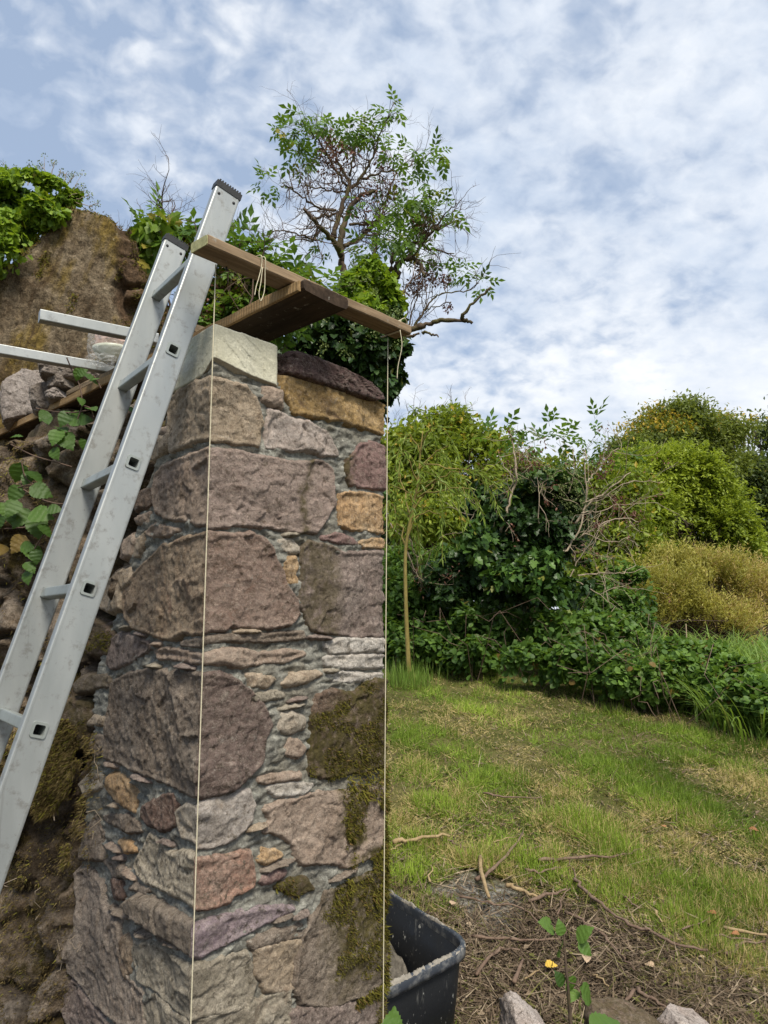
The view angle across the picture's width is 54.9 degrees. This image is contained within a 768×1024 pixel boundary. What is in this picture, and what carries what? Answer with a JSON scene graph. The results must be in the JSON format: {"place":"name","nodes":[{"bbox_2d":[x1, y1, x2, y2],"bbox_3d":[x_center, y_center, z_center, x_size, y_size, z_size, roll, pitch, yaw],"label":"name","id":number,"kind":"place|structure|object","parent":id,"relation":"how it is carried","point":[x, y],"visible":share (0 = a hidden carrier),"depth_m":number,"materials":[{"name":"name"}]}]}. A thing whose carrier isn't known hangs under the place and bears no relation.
{"place":"outdoors","nodes":[
{"label":"outdoors","id":0,"kind":"place"},
{"bbox_2d":[0,0,767,608],"label":"sky","id":1,"kind":"structure","parent":0,"point":[617,148],"materials":[{"name":"blue"}]},
{"bbox_2d":[380,609,767,1023],"bbox_3d":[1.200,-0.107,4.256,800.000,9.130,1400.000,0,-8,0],"label":"ground","id":2,"kind":"structure","parent":0,"point":[488,750],"depth_m":5.30,"materials":[{"name":"green plant"}]},
{"bbox_2d":[0,400,166,1023],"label":"old wall","id":3,"kind":"structure","parent":2,"relation":"on","point":[37,901],"depth_m":2.22,"materials":[{"name":"brown stone"}]},
{"bbox_2d":[27,408,96,437],"bbox_3d":[-1.323,-0.286,3.065,0.419,0.242,0.231,-7,-11,42],"label":"loose stone","id":4,"kind":"object","parent":3,"relation":"on","point":[42,428],"visible":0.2,"depth_m":2.96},
{"bbox_2d":[0,279,347,440],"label":"scaffold plank","id":5,"kind":"object","parent":4,"relation":"on","point":[293,307],"visible":0.55,"depth_m":2.06,"materials":[{"name":"brown wood"}]},
{"bbox_2d":[0,369,43,431],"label":"loose stone","id":6,"kind":"object","parent":5,"relation":"on","point":[15,405],"visible":0.52,"depth_m":3.22,"materials":[{"name":"grey stone"}]},
{"bbox_2d":[29,381,49,416],"bbox_3d":[-1.386,-0.469,3.057,0.140,0.151,0.176,0,-8,0],"label":"loose stone","id":7,"kind":"object","parent":5,"relation":"on","point":[38,399],"visible":0.4,"depth_m":2.98,"materials":[{"name":"grey stone"}]},
{"bbox_2d":[44,387,66,403],"bbox_3d":[-1.311,-0.457,2.969,0.082,0.055,0.167,2,-8,-13],"label":"loose stone","id":8,"kind":"object","parent":5,"relation":"on","point":[53,395],"visible":0.59,"depth_m":2.90,"materials":[{"name":"grey stone"}]},
{"bbox_2d":[47,373,74,392],"bbox_3d":[-1.301,-0.516,2.982,0.105,0.068,0.166,2,-8,-15],"label":"loose stone","id":9,"kind":"object","parent":8,"relation":"on","point":[60,382],"visible":0.63,"depth_m":2.92,"materials":[{"name":"grey stone"}]},
{"bbox_2d":[37,359,100,385],"bbox_3d":[-1.260,-0.563,3.000,0.257,0.095,0.165,2,-8,-17],"label":"loose stone","id":10,"kind":"object","parent":9,"relation":"on","point":[46,371],"visible":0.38,"depth_m":2.92,"materials":[{"name":"grey stone"}]},
{"bbox_2d":[66,325,203,395],"bbox_3d":[-0.859,-0.502,2.630,0.957,0.036,0.157,-8,-11,44],"label":"short plank","id":11,"kind":"object","parent":5,"relation":"on","point":[88,382],"visible":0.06,"depth_m":2.75,"materials":[{"name":"brown wood"}]},
{"bbox_2d":[0,344,114,373],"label":"aluminium bar","id":12,"kind":"object","parent":11,"relation":"on","point":[24,354],"visible":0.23,"depth_m":2.60,"materials":[{"name":"silver metal"}]},
{"bbox_2d":[38,309,158,345],"bbox_3d":[-0.895,-0.580,2.335,0.355,0.034,0.036,5,-10,-33],"label":"aluminium bar","id":13,"kind":"object","parent":11,"relation":"on","point":[61,320],"visible":0.92,"depth_m":2.30,"materials":[{"name":"silver metal"}]},
{"bbox_2d":[92,334,124,365],"bbox_3d":[-0.954,-0.572,2.590,0.170,0.166,0.189,0,-8,0],"label":"loose stone","id":14,"kind":"object","parent":11,"relation":"on","point":[106,350],"visible":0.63,"depth_m":2.56,"materials":[{"name":"white stone"}]},
{"bbox_2d":[191,235,410,338],"bbox_3d":[-0.188,-0.586,2.003,0.068,0.039,0.739,-7,-11,41],"label":"guide board","id":15,"kind":"object","parent":5,"relation":"on","point":[224,254],"visible":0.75,"depth_m":1.87,"materials":[{"name":"brown wood"}]},
{"bbox_2d":[190,265,215,1023],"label":"string line","id":16,"kind":"object","parent":15,"relation":"hanging from","point":[202,655],"visible":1,"depth_m":1.66,"materials":[{"name":"beige fabric"}]},
{"bbox_2d":[241,255,265,300],"bbox_3d":[-0.325,-0.572,1.842,0.032,0.124,0.081,6,-10,-36],"label":"twine loop","id":17,"kind":"object","parent":15,"relation":"hanging from","point":[261,277],"visible":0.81,"depth_m":1.82,"materials":[{"name":"beige fabric"}]},
{"bbox_2d":[383,339,387,1018],"bbox_3d":[0.003,0.642,2.072,0.003,2.390,0.086,-2,-8,12],"label":"string line","id":18,"kind":"object","parent":15,"relation":"hanging from","point":[385,683],"visible":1,"depth_m":2.10,"materials":[{"name":"beige fabric"}]},
{"bbox_2d":[381,318,407,378],"bbox_3d":[0.026,-0.490,2.238,0.088,0.193,0.040,-3,-8,17],"label":"string knot","id":19,"kind":"object","parent":15,"relation":"attached to","point":[401,342],"visible":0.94,"depth_m":2.22,"materials":[{"name":"beige fabric"}]},
{"bbox_2d":[0,357,132,585],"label":"bramble","id":20,"kind":"object","parent":3,"relation":"attached to","point":[14,514],"visible":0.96,"depth_m":2.33,"materials":[{"name":"green plant"}]},
{"bbox_2d":[0,205,169,445],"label":"gable wall","id":21,"kind":"structure","parent":2,"relation":"on","point":[84,264],"depth_m":3.61,"materials":[{"name":"brown stone"}]},
{"bbox_2d":[0,153,100,279],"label":"ivy bush","id":22,"kind":"object","parent":21,"relation":"on","point":[27,215],"visible":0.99,"depth_m":3.62,"materials":[{"name":"green plant"}]},
{"bbox_2d":[117,124,358,353],"bbox_3d":[-0.793,-1.414,4.231,1.512,1.366,0.985,4,-9,-25],"label":"shrub","id":23,"kind":"object","parent":21,"relation":"on","point":[234,291],"visible":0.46,"depth_m":4.02,"materials":[{"name":"green plant"}]},
{"bbox_2d":[0,178,241,892],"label":"leaning ladder","id":24,"kind":"object","parent":2,"relation":"on","point":[36,724],"visible":0.93,"depth_m":1.80,"materials":[{"name":"metal"}]},
{"bbox_2d":[60,361,393,1023],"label":"stone pillar","id":25,"kind":"structure","parent":2,"relation":"on","point":[290,893],"depth_m":1.90,"materials":[{"name":"grey stone"}]},
{"bbox_2d":[173,324,276,393],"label":"stone block","id":26,"kind":"structure","parent":25,"relation":"on","point":[241,353],"depth_m":1.89,"materials":[{"name":"stone"}]},
{"bbox_2d":[277,351,384,400],"bbox_3d":[-0.215,-0.375,2.207,0.269,0.081,0.422,-7,-11,41],"label":"loose stone","id":27,"kind":"object","parent":25,"relation":"on","point":[308,367],"visible":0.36,"depth_m":2.07,"materials":[{"name":"brown stone"}]},
{"bbox_2d":[246,80,515,500],"bbox_3d":[-0.047,-1.075,5.187,1.889,4.756,1.571,0,-8,0],"label":"elder tree","id":28,"kind":"object","parent":2,"relation":"on","point":[356,348],"visible":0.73,"depth_m":5.27,"materials":[{"name":"green plant"}]},
{"bbox_2d":[381,1006,401,1023],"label":"leaf seedling","id":29,"kind":"object","parent":2,"relation":"on","point":[393,1016],"visible":1,"depth_m":1.60,"materials":[{"name":"green plant"}]},
{"bbox_2d":[382,655,447,691],"bbox_3d":[0.258,1.720,7.999,0.964,0.367,0.883,8,-11,-44],"label":"grass tuft","id":30,"kind":"object","parent":2,"relation":"on","point":[418,677],"visible":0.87,"depth_m":7.82,"materials":[{"name":"green plant"}]},
{"bbox_2d":[382,537,457,609],"bbox_3d":[0.887,1.837,19.891,4.326,3.750,4.714,0,-8,0],"label":"hedge tree","id":31,"kind":"object","parent":2,"relation":"on","point":[411,575],"visible":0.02,"depth_m":18.83,"materials":[{"name":"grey plant"}]},
{"bbox_2d":[384,889,465,1023],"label":"mixing tub","id":32,"kind":"object","parent":2,"relation":"on","point":[430,950],"visible":0.43,"depth_m":2.45,"materials":[{"name":"black plastic"}]},
{"bbox_2d":[389,941,407,980],"bbox_3d":[-0.025,1.685,2.592,0.367,0.215,0.638,5,-9,-30],"label":"mortar heap","id":33,"kind":"object","parent":32,"relation":"in","point":[398,968],"visible":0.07,"depth_m":2.77,"materials":[{"name":"grey concrete"}]},
{"bbox_2d":[382,426,519,678],"bbox_3d":[0.628,0.458,8.136,1.759,2.808,1.268,0,-8,0],"label":"willow sapling","id":34,"kind":"object","parent":2,"relation":"on","point":[413,514],"visible":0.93,"depth_m":8.20,"materials":[{"name":"green plant"}]},
{"bbox_2d":[380,383,527,577],"bbox_3d":[0.724,0.064,11.430,2.723,4.346,2.476,7,-10,-39],"label":"light shrub tree","id":35,"kind":"object","parent":2,"relation":"on","point":[465,429],"visible":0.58,"depth_m":11.16,"materials":[{"name":"green plant"}]},
{"bbox_2d":[499,990,544,1023],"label":"loose stone","id":36,"kind":"object","parent":2,"relation":"on","point":[515,1008],"visible":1,"depth_m":2.39,"materials":[{"name":"grey stone"}]},
{"bbox_2d":[390,396,686,665],"bbox_3d":[1.863,0.285,8.676,3.588,3.376,1.921,0,-8,0],"label":"ivy clad elder","id":37,"kind":"object","parent":2,"relation":"on","point":[526,547],"visible":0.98,"depth_m":8.45,"materials":[{"name":"green plant"}]},
{"bbox_2d":[538,916,593,1023],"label":"leafy shoot","id":38,"kind":"object","parent":2,"relation":"on","point":[583,933],"visible":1,"depth_m":1.62,"materials":[{"name":"green plant"}]},
{"bbox_2d":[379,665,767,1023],"bbox_3d":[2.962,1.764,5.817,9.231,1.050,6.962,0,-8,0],"label":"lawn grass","id":39,"kind":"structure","parent":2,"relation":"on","point":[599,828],"depth_m":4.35,"materials":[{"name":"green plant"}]},
{"bbox_2d":[382,538,767,719],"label":"bramble thicket","id":40,"kind":"object","parent":2,"relation":"on","point":[685,654],"visible":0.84,"depth_m":7.86,"materials":[{"name":"green plant"}]},
{"bbox_2d":[561,536,588,610],"bbox_3d":[5.725,1.758,21.760,4.939,4.908,4.574,0,-8,0],"label":"hedge tree","id":41,"kind":"object","parent":2,"relation":"on","point":[566,572],"visible":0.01,"depth_m":20.36,"materials":[{"name":"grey plant"}]},
{"bbox_2d":[383,688,767,1023],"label":"dry litter","id":42,"kind":"object","parent":2,"relation":"on","point":[527,989],"visible":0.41,"depth_m":3.01,"materials":[{"name":"plant"}]},
{"bbox_2d":[392,833,449,844],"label":"dead stick","id":43,"kind":"object","parent":42,"relation":"on","point":[400,839],"visible":0.98,"depth_m":4.00,"materials":[{"name":"wood"}]},
{"bbox_2d":[427,865,432,882],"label":"dead stick","id":44,"kind":"object","parent":42,"relation":"on","point":[429,874],"visible":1,"depth_m":3.62,"materials":[{"name":"wood"}]},
{"bbox_2d":[447,839,473,847],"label":"dead stick","id":45,"kind":"object","parent":42,"relation":"on","point":[449,840],"visible":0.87,"depth_m":3.95,"materials":[{"name":"brown wood"}]},
{"bbox_2d":[478,855,489,897],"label":"dead stick","id":46,"kind":"object","parent":42,"relation":"on","point":[481,873],"visible":0.99,"depth_m":3.58,"materials":[{"name":"wood"}]},
{"bbox_2d":[474,946,519,975],"bbox_3d":[0.436,1.786,2.956,0.257,0.041,0.067,6,-10,-39],"label":"dead stick","id":47,"kind":"object","parent":42,"relation":"on","point":[485,961],"visible":0.99,"depth_m":2.95,"materials":[{"name":"brown wood"}]},
{"bbox_2d":[474,832,522,880],"bbox_3d":[0.620,1.782,3.837,0.047,0.085,0.617,-5,-9,32],"label":"dead stick","id":48,"kind":"object","parent":42,"relation":"on","point":[489,871],"visible":0.87,"depth_m":3.71,"materials":[{"name":"brown wood"}]},
{"bbox_2d":[459,895,537,921],"bbox_3d":[0.527,1.785,3.353,0.381,0.043,0.074,-5,-9,31],"label":"dead stick","id":49,"kind":"object","parent":42,"relation":"on","point":[475,899],"visible":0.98,"depth_m":3.37,"materials":[{"name":"brown wood"}]},
{"bbox_2d":[482,792,540,798],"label":"dead stick","id":50,"kind":"object","parent":42,"relation":"on","point":[491,794],"visible":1,"depth_m":4.64,"materials":[{"name":"brown wood"}]},
{"bbox_2d":[471,934,558,941],"bbox_3d":[0.546,1.783,3.092,0.364,0.021,0.032,-1,-8,5],"label":"dead stick","id":51,"kind":"object","parent":42,"relation":"on","point":[479,936],"visible":0.99,"depth_m":3.09,"materials":[{"name":"wood"}]},
{"bbox_2d":[512,958,523,983],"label":"dead stick","id":52,"kind":"object","parent":42,"relation":"on","point":[515,976],"visible":1,"depth_m":2.84,"materials":[{"name":"brown wood"}]},
{"bbox_2d":[506,883,537,896],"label":"dead stick","id":53,"kind":"object","parent":42,"relation":"on","point":[512,886],"visible":0.97,"depth_m":3.48,"materials":[{"name":"wood"}]},
{"bbox_2d":[524,968,539,979],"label":"dead stick","id":54,"kind":"object","parent":42,"relation":"on","point":[531,974],"visible":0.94,"depth_m":2.85,"materials":[{"name":"wood"}]},
{"bbox_2d":[524,866,560,873],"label":"dead stick","id":55,"kind":"object","parent":42,"relation":"on","point":[534,870],"visible":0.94,"depth_m":3.67,"materials":[{"name":"brown wood"}]},
{"bbox_2d":[528,888,566,902],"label":"dead stick","id":56,"kind":"object","parent":42,"relation":"on","point":[544,894],"visible":0.99,"depth_m":3.44,"materials":[{"name":"brown wood"}]},
{"bbox_2d":[545,960,557,967],"bbox_3d":[0.652,1.768,2.896,0.044,0.018,0.039,7,-11,-41],"label":"fallen leaf","id":57,"kind":"object","parent":42,"relation":"on","point":[548,963],"visible":0.98,"depth_m":2.90,"materials":[{"name":"yellow plant"}]},
{"bbox_2d":[557,888,570,914],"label":"dead stick","id":58,"kind":"object","parent":42,"relation":"on","point":[560,901],"visible":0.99,"depth_m":3.39,"materials":[{"name":"brown wood"}]},
{"bbox_2d":[582,955,590,962],"bbox_3d":[0.801,1.767,2.932,0.042,0.015,0.038,6,-10,-36],"label":"fallen leaf","id":59,"kind":"object","parent":42,"relation":"on","point":[587,959],"visible":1,"depth_m":2.93,"materials":[{"name":"beige plant"}]},
{"bbox_2d":[538,848,638,861],"bbox_3d":[1.070,1.780,3.821,0.573,0.034,0.059,2,-8,-11],"label":"dead stick","id":60,"kind":"object","parent":42,"relation":"on","point":[577,857],"visible":0.91,"depth_m":3.81,"materials":[{"name":"wood"}]},
{"bbox_2d":[564,910,635,969],"bbox_3d":[0.913,1.786,3.104,0.054,0.064,0.462,3,-9,-21],"label":"dead stick","id":61,"kind":"object","parent":42,"relation":"on","point":[595,929],"visible":0.92,"depth_m":3.12,"materials":[{"name":"brown wood"}]},
{"bbox_2d":[592,974,608,986],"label":"dead stick","id":62,"kind":"object","parent":42,"relation":"on","point":[600,978],"visible":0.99,"depth_m":2.83,"materials":[{"name":"wood"}]},
{"bbox_2d":[617,891,639,908],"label":"dead stick","id":63,"kind":"object","parent":42,"relation":"on","point":[626,897],"visible":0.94,"depth_m":3.41,"materials":[{"name":"brown wood"}]},
{"bbox_2d":[625,988,634,1000],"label":"dead stick","id":64,"kind":"object","parent":42,"relation":"on","point":[630,995],"visible":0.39,"depth_m":2.73,"materials":[{"name":"brown wood"}]},
{"bbox_2d":[573,877,707,951],"bbox_3d":[1.067,1.772,3.264,0.135,0.096,0.712,5,-10,-33],"label":"dead stick","id":65,"kind":"object","parent":42,"relation":"on","point":[579,882],"visible":1,"depth_m":3.17,"materials":[{"name":"brown wood"}]},
{"bbox_2d":[644,961,653,966],"bbox_3d":[1.042,1.772,2.900,0.035,0.014,0.032,0,-8,0],"label":"fallen leaf","id":66,"kind":"object","parent":42,"relation":"on","point":[650,963],"visible":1,"depth_m":2.90,"materials":[{"name":"beige plant"}]},
{"bbox_2d":[636,986,666,1008],"bbox_3d":[0.979,1.777,2.704,0.026,0.028,0.143,5,-9,-32],"label":"dead stick","id":67,"kind":"object","parent":42,"relation":"on","point":[640,992],"visible":0.85,"depth_m":2.71,"materials":[{"name":"brown wood"}]},
{"bbox_2d":[651,908,662,921],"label":"dead stick","id":68,"kind":"object","parent":42,"relation":"on","point":[656,911],"visible":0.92,"depth_m":3.29,"materials":[{"name":"wood"}]},
{"bbox_2d":[681,919,706,929],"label":"dead stick","id":69,"kind":"object","parent":42,"relation":"on","point":[683,928],"visible":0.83,"depth_m":3.18,"materials":[{"name":"brown wood"}]},
{"bbox_2d":[714,933,751,940],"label":"dead stick","id":70,"kind":"object","parent":42,"relation":"on","point":[734,938],"visible":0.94,"depth_m":3.09,"materials":[{"name":"brown wood"}]},
{"bbox_2d":[724,940,764,954],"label":"dead stick","id":71,"kind":"object","parent":42,"relation":"on","point":[737,945],"visible":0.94,"depth_m":3.05,"materials":[{"name":"brown wood"}]},
{"bbox_2d":[723,926,766,935],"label":"dead stick","id":72,"kind":"object","parent":42,"relation":"on","point":[742,930],"visible":1,"depth_m":3.13,"materials":[{"name":"wood"}]},
{"bbox_2d":[384,597,767,728],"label":"bramble stems","id":73,"kind":"object","parent":2,"relation":"on","point":[514,630],"visible":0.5,"depth_m":6.93,"materials":[{"name":"plant"}]},
{"bbox_2d":[487,442,678,591],"bbox_3d":[3.272,0.615,12.902,3.702,3.873,2.341,0,-8,0],"label":"green shrub","id":74,"kind":"object","parent":2,"relation":"on","point":[641,537],"visible":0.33,"depth_m":12.68,"materials":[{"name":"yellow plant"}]},
{"bbox_2d":[589,1011,619,1023],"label":"leaf seedling","id":75,"kind":"object","parent":2,"relation":"on","point":[595,1017],"visible":1,"depth_m":1.42,"materials":[{"name":"green plant"}]},
{"bbox_2d":[584,997,663,1023],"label":"loose stone","id":76,"kind":"object","parent":2,"relation":"on","point":[622,1011],"visible":0.84,"depth_m":2.43,"materials":[{"name":"stone"}]},
{"bbox_2d":[587,387,767,649],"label":"broadleaf tree","id":77,"kind":"object","parent":2,"relation":"on","point":[692,419],"visible":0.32,"depth_m":20.85,"materials":[{"name":"green plant"}]},
{"bbox_2d":[657,1003,708,1023],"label":"loose stone","id":78,"kind":"object","parent":2,"relation":"on","point":[673,1014],"visible":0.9,"depth_m":2.48,"materials":[{"name":"grey stone"}]},
{"bbox_2d":[599,533,767,647],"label":"tawny bush","id":79,"kind":"object","parent":2,"relation":"on","point":[737,599],"visible":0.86,"depth_m":11.60,"materials":[{"name":"yellow plant"}]},
{"bbox_2d":[607,435,767,629],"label":"feathery tree","id":80,"kind":"object","parent":2,"relation":"on","point":[700,500],"visible":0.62,"depth_m":14.64,"materials":[{"name":"green plant"}]},
{"bbox_2d":[624,622,767,755],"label":"tall grass","id":81,"kind":"structure","parent":2,"relation":"on","point":[758,652],"depth_m":6.38,"materials":[{"name":"green plant"}]},
{"bbox_2d":[734,394,767,636],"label":"broadleaf tree","id":82,"kind":"object","parent":2,"relation":"on","point":[757,478],"visible":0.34,"depth_m":24.27,"materials":[{"name":"green plant"}]},
{"bbox_2d":[739,612,767,648],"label":"shrub","id":83,"kind":"object","parent":2,"relation":"on","point":[758,636],"visible":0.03,"depth_m":13.73,"materials":[{"name":"green plant"}]}
]}

